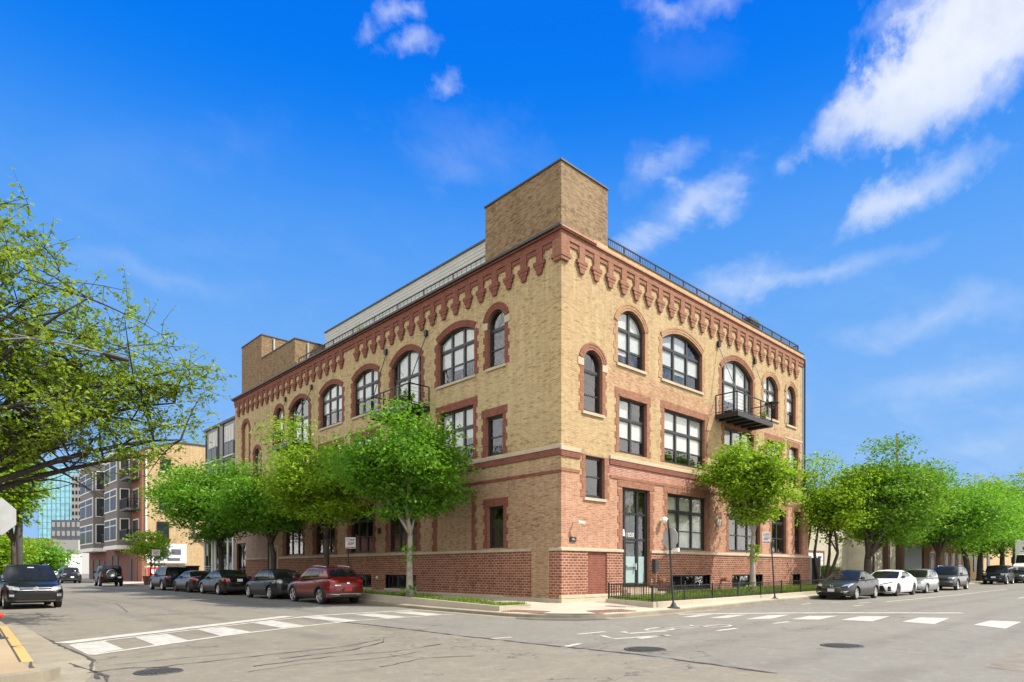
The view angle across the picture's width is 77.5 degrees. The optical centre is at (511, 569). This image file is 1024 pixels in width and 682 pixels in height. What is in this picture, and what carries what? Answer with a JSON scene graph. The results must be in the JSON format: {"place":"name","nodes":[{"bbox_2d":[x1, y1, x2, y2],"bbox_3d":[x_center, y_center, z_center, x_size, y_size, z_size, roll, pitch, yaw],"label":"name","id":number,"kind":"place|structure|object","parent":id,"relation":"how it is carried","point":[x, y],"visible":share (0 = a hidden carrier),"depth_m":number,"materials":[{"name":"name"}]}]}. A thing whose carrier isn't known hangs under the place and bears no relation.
{"place":"outdoors","nodes":[
{"label":"outdoors","id":0,"kind":"place"},
{"bbox_2d":[0,631,43,673],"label":"pavement","id":1,"kind":"structure","parent":0,"point":[10,662],"depth_m":10.58,"materials":[{"name":"beige concrete"}]},
{"bbox_2d":[0,498,15,638],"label":"stop sign","id":2,"kind":"object","parent":1,"relation":"on","point":[7,516],"visible":1,"depth_m":13.34,"materials":[{"name":"white metal"}]},
{"bbox_2d":[15,401,23,564],"bbox_3d":[-23.184,-3.301,30.036,0.373,9.502,0.320,0,0,-43],"label":"utility pole","id":3,"kind":"object","parent":1,"relation":"on","point":[19,548],"visible":0.15,"depth_m":29.91,"materials":[{"name":"wood"}]},
{"bbox_2d":[0,332,128,361],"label":"street lamp","id":4,"kind":"object","parent":1,"relation":"on","point":[116,357],"visible":0.91,"depth_m":15.49,"materials":[{"name":"grey metal"}]},
{"bbox_2d":[51,520,79,539],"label":"office block","id":5,"kind":"structure","parent":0,"point":[66,529],"depth_m":299.99,"materials":[{"name":"stone"}]},
{"bbox_2d":[53,540,88,573],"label":"white block","id":6,"kind":"structure","parent":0,"point":[71,544],"depth_m":230.00,"materials":[{"name":"concrete"}]},
{"bbox_2d":[188,415,234,571],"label":"grey house","id":7,"kind":"structure","parent":0,"point":[221,438],"depth_m":54.38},
{"bbox_2d":[223,440,234,457],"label":"window","id":8,"kind":"structure","parent":7,"relation":"in","point":[229,447],"depth_m":52.59,"materials":[{"name":"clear glass"}]},
{"bbox_2d":[0,574,1023,681],"bbox_3d":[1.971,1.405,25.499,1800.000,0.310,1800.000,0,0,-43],"label":"road","id":9,"kind":"structure","parent":0,"point":[958,645],"depth_m":14.08,"materials":[{"name":"grey asphalt"}]},
{"bbox_2d":[0,626,33,661],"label":"kerb","id":10,"kind":"structure","parent":9,"relation":"on","point":[21,652],"depth_m":12.07,"materials":[{"name":"yellow paint"}]},
{"bbox_2d":[0,534,49,571],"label":"garden tree","id":11,"kind":"object","parent":9,"relation":"on","point":[5,550],"visible":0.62,"depth_m":39.56,"materials":[{"name":"green plant"}]},
{"bbox_2d":[0,414,59,564],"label":"garden tree","id":12,"kind":"object","parent":9,"relation":"on","point":[23,503],"visible":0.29,"depth_m":27.92,"materials":[{"name":"green plant"}]},
{"bbox_2d":[0,662,60,681],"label":"kerb","id":13,"kind":"structure","parent":9,"relation":"on","point":[46,674],"depth_m":8.75,"materials":[{"name":"concrete"}]},
{"bbox_2d":[0,564,64,608],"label":"suv","id":14,"kind":"object","parent":9,"relation":"on","point":[28,583],"visible":1,"depth_m":24.01,"materials":[{"name":"black paint"}]},
{"bbox_2d":[5,530,65,561],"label":"garden tree","id":15,"kind":"object","parent":9,"relation":"on","point":[38,540],"visible":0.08,"depth_m":116.90,"materials":[{"name":"green plant"}]},
{"bbox_2d":[0,616,94,681],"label":"sidewalk","id":16,"kind":"structure","parent":9,"relation":"on","point":[42,651],"depth_m":11.58,"materials":[{"name":"beige concrete"}]},
{"bbox_2d":[25,539,81,571],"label":"garden tree","id":17,"kind":"object","parent":9,"relation":"on","point":[54,559],"visible":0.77,"depth_m":104.53,"materials":[{"name":"green plant"}]},
{"bbox_2d":[37,466,79,538],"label":"glass tower","id":18,"kind":"structure","parent":9,"relation":"on","point":[59,508],"depth_m":419.99,"materials":[{"name":"teal glass"}]},
{"bbox_2d":[55,567,81,582],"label":"suv","id":19,"kind":"object","parent":9,"relation":"on","point":[73,574],"visible":0.83,"depth_m":68.42,"materials":[{"name":"paint"}]},
{"bbox_2d":[71,475,79,519],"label":"office tower","id":20,"kind":"structure","parent":9,"relation":"on","point":[75,502],"depth_m":399.99,"materials":[{"name":"concrete"}]},
{"bbox_2d":[93,565,122,585],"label":"offroad car","id":21,"kind":"object","parent":9,"relation":"on","point":[109,574],"visible":1,"depth_m":55.83,"materials":[{"name":"black paint"}]},
{"bbox_2d":[0,167,236,498],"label":"honey locust","id":22,"kind":"object","parent":9,"relation":"on","point":[55,417],"visible":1,"depth_m":16.86,"materials":[{"name":"green plant"}]},
{"bbox_2d":[133,668,182,675],"bbox_3d":[-5.394,1.550,9.733,0.680,0.020,0.680,0,0,-43],"label":"manhole cover","id":23,"kind":"object","parent":9,"relation":"on","point":[155,671],"visible":1,"depth_m":9.66,"materials":[{"name":"metal"}]},
{"bbox_2d":[149,566,188,589],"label":"suv","id":24,"kind":"object","parent":9,"relation":"on","point":[163,578],"visible":0.59,"depth_m":44.94,"materials":[{"name":"black paint"}]},
{"bbox_2d":[173,570,209,592],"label":"sedan","id":25,"kind":"object","parent":9,"relation":"on","point":[188,581],"visible":0.62,"depth_m":41.07,"materials":[{"name":"grey paint"}]},
{"bbox_2d":[198,569,251,594],"bbox_3d":[-17.231,0.712,38.266,2.156,1.473,4.916,0,0,-43],"label":"sedan","id":26,"kind":"object","parent":9,"relation":"on","point":[219,582],"visible":0.86,"depth_m":36.80,"materials":[{"name":"black paint"}]},
{"bbox_2d":[55,610,450,654],"bbox_3d":[-6.556,1.545,18.479,4.541,0.014,13.125,0,0,28],"label":"stop line","id":27,"kind":"object","parent":9,"relation":"on","point":[117,636],"visible":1,"depth_m":16.05,"materials":[{"name":"paint"}]},
{"bbox_2d":[69,611,441,654],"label":"crossing stripes","id":28,"kind":"object","parent":9,"relation":"on","point":[95,647],"visible":1,"depth_m":15.56,"materials":[{"name":"paint"}]},
{"bbox_2d":[245,568,301,598],"bbox_3d":[-12.244,0.687,32.935,2.129,1.523,4.316,0,0,-43],"label":"hatchback","id":29,"kind":"object","parent":9,"relation":"on","point":[271,583],"visible":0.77,"depth_m":31.70,"materials":[{"name":"paint"}]},
{"bbox_2d":[287,566,362,603],"bbox_3d":[-8.508,0.641,28.854,2.147,1.660,4.472,0,0,-43],"label":"suv","id":30,"kind":"object","parent":9,"relation":"on","point":[321,584],"visible":1,"depth_m":27.53,"materials":[{"name":"red paint"}]},
{"bbox_2d":[37,592,774,681],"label":"crack seam","id":31,"kind":"object","parent":9,"relation":"on","point":[96,675],"visible":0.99,"depth_m":11.41,"materials":[{"name":"black asphalt"}]},
{"bbox_2d":[109,584,952,618],"bbox_3d":[7.832,1.401,44.218,99.106,0.310,47.988,0,0,-2],"label":"gutter","id":32,"kind":"object","parent":9,"relation":"on","point":[526,617],"visible":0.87,"depth_m":22.66,"materials":[{"name":"concrete"}]},
{"bbox_2d":[76,581,1002,617],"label":"kerb","id":33,"kind":"structure","parent":9,"relation":"on","point":[579,615],"depth_m":24.05,"materials":[{"name":"concrete"}]},
{"bbox_2d":[123,605,1023,670],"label":"asphalt patch","id":34,"kind":"object","parent":9,"relation":"on","point":[1013,660],"visible":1,"depth_m":12.16,"materials":[{"name":"grey asphalt"}]},
{"bbox_2d":[624,646,666,651],"bbox_3d":[2.599,1.550,12.460,0.824,0.020,0.824,0,0,-43],"label":"manhole cover","id":35,"kind":"object","parent":9,"relation":"on","point":[644,649],"visible":1,"depth_m":12.35,"materials":[{"name":"metal"}]},
{"bbox_2d":[601,624,731,638],"bbox_3d":[3.989,1.554,16.393,1.438,0.001,5.358,0,0,42],"label":"bicycle marking","id":36,"kind":"object","parent":9,"relation":"on","point":[657,631],"visible":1,"depth_m":16.07,"materials":[{"name":"paint"}]},
{"bbox_2d":[491,589,1023,646],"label":"lane lines","id":37,"kind":"object","parent":9,"relation":"on","point":[726,629],"visible":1,"depth_m":16.33,"materials":[{"name":"paint"}]},
{"bbox_2d":[808,520,847,569],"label":"stucco garage","id":38,"kind":"structure","parent":9,"relation":"on","point":[822,552],"depth_m":55.35,"materials":[{"name":"beige paint"}]},
{"bbox_2d":[820,643,863,647],"bbox_3d":[6.758,1.550,13.065,0.824,0.020,0.824,0,0,-43],"label":"manhole cover","id":39,"kind":"object","parent":9,"relation":"on","point":[839,645],"visible":1,"depth_m":12.98,"materials":[{"name":"metal"}]},
{"bbox_2d":[816,570,878,599],"bbox_3d":[17.036,0.719,32.295,4.586,1.458,2.092,0,0,-43],"label":"sedan","id":40,"kind":"object","parent":9,"relation":"on","point":[854,584],"visible":1,"depth_m":31.32,"materials":[{"name":"grey paint"}]},
{"bbox_2d":[685,614,1019,628],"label":"crossing stripes","id":41,"kind":"object","parent":9,"relation":"on","point":[1002,624],"visible":1,"depth_m":19.87,"materials":[{"name":"paint"}]},
{"bbox_2d":[848,526,903,570],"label":"stucco wall","id":42,"kind":"structure","parent":9,"relation":"on","point":[885,557],"depth_m":58.27,"materials":[{"name":"beige paint"}]},
{"bbox_2d":[871,570,916,595],"bbox_3d":[21.565,0.717,36.533,4.988,1.463,2.175,0,0,-43],"label":"sedan","id":43,"kind":"object","parent":9,"relation":"on","point":[896,582],"visible":0.71,"depth_m":35.67,"materials":[{"name":"white paint"}]},
{"bbox_2d":[904,541,921,569],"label":"metal shed","id":44,"kind":"structure","parent":9,"relation":"on","point":[912,557],"depth_m":64.79,"materials":[{"name":"metal"}]},
{"bbox_2d":[906,569,938,592],"bbox_3d":[25.892,0.685,40.690,3.958,1.523,2.037,0,0,-43],"label":"hatchback","id":45,"kind":"object","parent":9,"relation":"on","point":[927,579],"visible":0.59,"depth_m":39.93,"materials":[{"name":"silver paint"}]},
{"bbox_2d":[922,543,963,568],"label":"brick row house","id":46,"kind":"structure","parent":9,"relation":"on","point":[928,558],"depth_m":72.67,"materials":[{"name":"brick"}]},
{"bbox_2d":[934,565,968,589],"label":"suv","id":47,"kind":"object","parent":9,"relation":"on","point":[955,577],"visible":0.71,"depth_m":44.64,"materials":[{"name":"grey paint"}]},
{"bbox_2d":[967,549,1011,579],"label":"brick row house","id":48,"kind":"structure","parent":9,"relation":"on","point":[987,561],"depth_m":88.22,"materials":[{"name":"beige brick"}]},
{"bbox_2d":[982,565,1014,583],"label":"suv","id":49,"kind":"object","parent":9,"relation":"on","point":[999,573],"visible":1,"depth_m":56.30,"materials":[{"name":"black paint"}]},
{"bbox_2d":[1011,540,1023,582],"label":"box truck","id":50,"kind":"object","parent":9,"relation":"on","point":[1019,556],"visible":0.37,"depth_m":61.66,"materials":[{"name":"white paint"}]},
{"bbox_2d":[0,0,1023,537],"label":"sky","id":51,"kind":"structure","parent":0,"point":[845,177],"materials":[{"name":"blue"}]},
{"bbox_2d":[81,578,982,613],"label":"pavement","id":52,"kind":"structure","parent":0,"point":[575,607],"depth_m":24.69,"materials":[{"name":"concrete"}]},
{"bbox_2d":[79,442,204,581],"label":"bay block","id":53,"kind":"structure","parent":52,"relation":"on","point":[111,521],"depth_m":73.97,"materials":[{"name":"beige brick"}]},
{"bbox_2d":[110,518,116,540],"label":"window","id":54,"kind":"structure","parent":53,"relation":"in","point":[113,522],"depth_m":74.55,"materials":[{"name":"glass"}]},
{"bbox_2d":[110,488,116,511],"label":"window","id":55,"kind":"structure","parent":53,"relation":"in","point":[113,493],"depth_m":74.55,"materials":[{"name":"glass"}]},
{"bbox_2d":[147,544,186,575],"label":"banner","id":56,"kind":"object","parent":53,"relation":"attached to","point":[179,555],"visible":0.38,"depth_m":72.70,"materials":[{"name":"plastic"}]},
{"bbox_2d":[119,529,175,575],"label":"street tree","id":57,"kind":"object","parent":52,"relation":"on","point":[147,546],"visible":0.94,"depth_m":57.44,"materials":[{"name":"green plant"}]},
{"bbox_2d":[359,592,530,610],"bbox_3d":[-11.753,1.312,35.383,1.562,0.675,34.812,0,0,-43],"label":"kerb","id":58,"kind":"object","parent":52,"relation":"on","point":[413,600],"visible":0.15,"depth_m":24.87,"materials":[{"name":"concrete"}]},
{"bbox_2d":[135,455,265,569],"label":"street tree","id":59,"kind":"object","parent":58,"relation":"in","point":[179,492],"visible":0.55,"depth_m":42.44,"materials":[{"name":"green plant"}]},
{"bbox_2d":[193,454,317,568],"bbox_3d":[-14.835,-2.678,38.357,8.201,7.690,8.242,0,0,-6],"label":"street tree","id":60,"kind":"object","parent":58,"relation":"in","point":[243,496],"visible":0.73,"depth_m":36.92,"materials":[{"name":"green plant"}]},
{"bbox_2d":[249,411,380,565],"bbox_3d":[-9.831,-3.314,33.394,7.434,8.951,7.692,0,0,-43],"label":"street tree","id":61,"kind":"object","parent":58,"relation":"in","point":[330,498],"visible":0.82,"depth_m":32.16,"materials":[{"name":"green plant"}]},
{"bbox_2d":[314,394,480,596],"bbox_3d":[-4.797,-2.830,27.801,6.817,8.168,7.515,0,0,-43],"label":"street tree","id":62,"kind":"object","parent":58,"relation":"in","point":[412,467],"visible":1,"depth_m":26.35,"materials":[{"name":"green plant"}]},
{"bbox_2d":[363,589,526,605],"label":"grass","id":63,"kind":"structure","parent":58,"relation":"in","point":[461,599],"depth_m":25.35,"materials":[{"name":"green plant"}]},
{"bbox_2d":[231,157,810,603],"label":"loft building","id":64,"kind":"structure","parent":52,"relation":"on","point":[569,369],"depth_m":30.13,"materials":[{"name":"beige brick"}]},
{"bbox_2d":[238,543,245,573],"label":"door","id":65,"kind":"structure","parent":64,"relation":"in","point":[241,547],"depth_m":51.38,"materials":[{"name":"black glass"}]},
{"bbox_2d":[273,403,284,443],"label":"window","id":66,"kind":"structure","parent":64,"relation":"in","point":[279,405],"depth_m":45.55,"materials":[{"name":"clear glass"}]},
{"bbox_2d":[282,517,304,555],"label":"window","id":67,"kind":"structure","parent":64,"relation":"in","point":[295,543],"depth_m":44.72,"materials":[{"name":"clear glass"}]},
{"bbox_2d":[288,393,310,444],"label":"window","id":68,"kind":"structure","parent":64,"relation":"in","point":[305,412],"depth_m":43.21,"materials":[{"name":"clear glass"}]},
{"bbox_2d":[312,512,336,554],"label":"window","id":69,"kind":"structure","parent":64,"relation":"in","point":[332,536],"depth_m":41.32,"materials":[{"name":"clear glass"}]},
{"bbox_2d":[318,379,344,430],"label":"window","id":70,"kind":"structure","parent":64,"relation":"in","point":[333,398],"depth_m":39.98,"materials":[{"name":"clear glass"}]},
{"bbox_2d":[346,501,375,553],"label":"window","id":71,"kind":"structure","parent":64,"relation":"in","point":[364,532],"depth_m":38.16,"materials":[{"name":"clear glass"}]},
{"bbox_2d":[351,363,380,419],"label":"window","id":72,"kind":"structure","parent":64,"relation":"in","point":[366,384],"depth_m":37.00,"materials":[{"name":"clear glass"}]},
{"bbox_2d":[384,575,416,590],"bbox_3d":[-5.501,0.655,34.284,1.310,0.910,3.180,0,0,-43],"label":"window","id":73,"kind":"structure","parent":64,"relation":"in","point":[397,581],"depth_m":35.10,"materials":[{"name":"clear glass"}]},
{"bbox_2d":[385,498,420,551],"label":"window","id":74,"kind":"structure","parent":64,"relation":"in","point":[399,536],"depth_m":34.92,"materials":[{"name":"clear glass"}]},
{"bbox_2d":[389,344,424,406],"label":"window","id":75,"kind":"structure","parent":64,"relation":"in","point":[404,367],"depth_m":33.63,"materials":[{"name":"clear glass"}]},
{"bbox_2d":[434,320,478,389],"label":"window","id":76,"kind":"structure","parent":64,"relation":"in","point":[459,356],"depth_m":30.77,"materials":[{"name":"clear glass"}]},
{"bbox_2d":[436,395,477,461],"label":"window","id":77,"kind":"structure","parent":64,"relation":"in","point":[466,417],"depth_m":30.37,"materials":[{"name":"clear glass"}]},
{"bbox_2d":[481,404,506,457],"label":"window","id":78,"kind":"structure","parent":64,"relation":"in","point":[497,435],"depth_m":28.91,"materials":[{"name":"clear glass"}]},
{"bbox_2d":[483,497,507,547],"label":"window","id":79,"kind":"structure","parent":64,"relation":"in","point":[498,515],"depth_m":28.85,"materials":[{"name":"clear glass"}]},
{"bbox_2d":[482,302,509,372],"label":"window","id":80,"kind":"structure","parent":64,"relation":"in","point":[499,330],"depth_m":28.82,"materials":[{"name":"clear glass"}]},
{"bbox_2d":[578,342,607,418],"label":"window","id":81,"kind":"structure","parent":64,"relation":"in","point":[589,375],"depth_m":27.32,"materials":[{"name":"clear glass"}]},
{"bbox_2d":[581,453,608,501],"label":"window","id":82,"kind":"structure","parent":64,"relation":"in","point":[591,477],"depth_m":27.44,"materials":[{"name":"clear glass"}]},
{"bbox_2d":[614,304,648,374],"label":"window","id":83,"kind":"structure","parent":64,"relation":"in","point":[628,334],"depth_m":28.83,"materials":[{"name":"clear glass"}]},
{"bbox_2d":[615,386,650,458],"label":"window","id":84,"kind":"structure","parent":64,"relation":"in","point":[629,419],"depth_m":29.12,"materials":[{"name":"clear glass"}]},
{"bbox_2d":[618,479,653,586],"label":"door","id":85,"kind":"structure","parent":64,"relation":"in","point":[632,504],"depth_m":29.48,"materials":[{"name":"black glass"}]},
{"bbox_2d":[659,327,704,394],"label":"window","id":86,"kind":"structure","parent":64,"relation":"in","point":[678,361],"depth_m":31.92,"materials":[{"name":"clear glass"}]},
{"bbox_2d":[661,400,707,470],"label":"window","id":87,"kind":"structure","parent":64,"relation":"in","point":[681,435],"depth_m":32.10,"materials":[{"name":"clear glass"}]},
{"bbox_2d":[664,486,709,550],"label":"window","id":88,"kind":"structure","parent":64,"relation":"in","point":[685,514],"depth_m":32.37,"materials":[{"name":"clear glass"}]},
{"bbox_2d":[670,575,707,592],"bbox_3d":[8.587,0.655,32.436,3.960,0.910,1.310,0,0,-43],"label":"window","id":89,"kind":"structure","parent":64,"relation":"in","point":[678,579],"depth_m":33.41,"materials":[{"name":"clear glass"}]},
{"bbox_2d":[719,355,754,415],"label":"window","id":90,"kind":"structure","parent":64,"relation":"in","point":[741,381],"depth_m":35.50,"materials":[{"name":"clear glass"}]},
{"bbox_2d":[721,421,755,471],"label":"window","id":91,"kind":"structure","parent":64,"relation":"in","point":[728,435],"depth_m":35.27,"materials":[{"name":"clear glass"}]},
{"bbox_2d":[726,501,761,552],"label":"window","id":92,"kind":"structure","parent":64,"relation":"in","point":[738,538],"depth_m":37.28,"materials":[{"name":"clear glass"}]},
{"bbox_2d":[732,574,759,587],"bbox_3d":[12.928,0.655,36.497,3.850,0.910,1.310,0,0,-43],"label":"window","id":93,"kind":"structure","parent":64,"relation":"in","point":[744,578],"depth_m":37.44,"materials":[{"name":"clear glass"}]},
{"bbox_2d":[761,371,780,422],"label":"window","id":94,"kind":"structure","parent":64,"relation":"in","point":[770,389],"depth_m":38.46,"materials":[{"name":"clear glass"}]},
{"bbox_2d":[769,504,787,553],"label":"window","id":95,"kind":"structure","parent":64,"relation":"in","point":[775,528],"depth_m":39.64,"materials":[{"name":"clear glass"}]},
{"bbox_2d":[784,381,797,429],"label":"window","id":96,"kind":"structure","parent":64,"relation":"in","point":[788,401],"depth_m":40.43,"materials":[{"name":"clear glass"}]},
{"bbox_2d":[787,440,799,488],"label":"window","id":97,"kind":"structure","parent":64,"relation":"in","point":[792,453],"depth_m":40.65,"materials":[{"name":"clear glass"}]},
{"bbox_2d":[792,507,803,554],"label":"window","id":98,"kind":"structure","parent":64,"relation":"in","point":[794,509],"depth_m":41.11,"materials":[{"name":"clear glass"}]},
{"bbox_2d":[662,519,679,608],"bbox_3d":[5.910,-0.225,23.804,0.737,3.305,0.477,0,0,34],"label":"stop sign","id":99,"kind":"object","parent":52,"relation":"on","point":[670,538],"visible":1,"depth_m":23.70,"materials":[{"name":"black metal"}]},
{"bbox_2d":[606,591,816,607],"bbox_3d":[12.206,1.330,32.500,22.311,0.640,3.461,0,0,-43],"label":"planter","id":100,"kind":"object","parent":52,"relation":"on","point":[661,603],"visible":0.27,"depth_m":25.73,"materials":[{"name":"concrete"}]},
{"bbox_2d":[608,583,817,601],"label":"grass","id":101,"kind":"structure","parent":100,"relation":"in","point":[769,589],"depth_m":28.96,"materials":[{"name":"green plant"}]},
{"bbox_2d":[608,579,825,601],"bbox_3d":[12.553,0.837,32.120,22.145,0.825,2.315,0,0,-43],"label":"picket fence","id":102,"kind":"object","parent":100,"relation":"on","point":[737,594],"visible":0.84,"depth_m":27.03,"materials":[{"name":"black metal"}]},
{"bbox_2d":[691,432,810,591],"bbox_3d":[11.851,-2.652,31.482,5.496,8.022,5.138,0,0,-43],"label":"street tree","id":103,"kind":"object","parent":100,"relation":"in","point":[750,482],"visible":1,"depth_m":30.74,"materials":[{"name":"green plant"}]},
{"bbox_2d":[762,532,778,598],"bbox_3d":[11.928,-0.205,29.362,0.810,3.071,0.310,0,0,-27],"label":"parking sign","id":104,"kind":"object","parent":52,"relation":"on","point":[765,537],"visible":1,"depth_m":29.31,"materials":[{"name":"white metal"}]},
{"bbox_2d":[810,556,820,584],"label":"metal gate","id":105,"kind":"structure","parent":52,"relation":"on","point":[812,573],"depth_m":42.17,"materials":[{"name":"grey metal"}]},
{"bbox_2d":[794,450,890,583],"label":"street tree","id":106,"kind":"object","parent":52,"relation":"on","point":[829,510],"visible":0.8,"depth_m":41.17,"materials":[{"name":"green plant"}]},
{"bbox_2d":[821,431,973,573],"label":"street tree","id":107,"kind":"object","parent":52,"relation":"on","point":[911,492],"visible":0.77,"depth_m":41.56,"materials":[{"name":"green plant"}]},
{"bbox_2d":[888,466,1023,567],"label":"street tree","id":108,"kind":"object","parent":52,"relation":"on","point":[959,522],"visible":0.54,"depth_m":51.39,"materials":[{"name":"green plant"}]},
{"bbox_2d":[923,477,1023,581],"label":"street tree","id":109,"kind":"object","parent":52,"relation":"on","point":[966,561],"visible":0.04,"depth_m":58.52,"materials":[{"name":"green plant"}]},
{"bbox_2d":[949,480,1023,580],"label":"street tree","id":110,"kind":"object","parent":52,"relation":"on","point":[979,573],"visible":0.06,"depth_m":64.21,"materials":[{"name":"green plant"}]},
{"bbox_2d":[956,476,1023,564],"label":"street tree","id":111,"kind":"object","parent":52,"relation":"on","point":[1001,551],"visible":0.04,"depth_m":72.20,"materials":[{"name":"green plant"}]},
{"bbox_2d":[962,467,1023,566],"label":"street tree","id":112,"kind":"object","parent":52,"relation":"on","point":[1011,475],"visible":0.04,"depth_m":80.57,"materials":[{"name":"green plant"}]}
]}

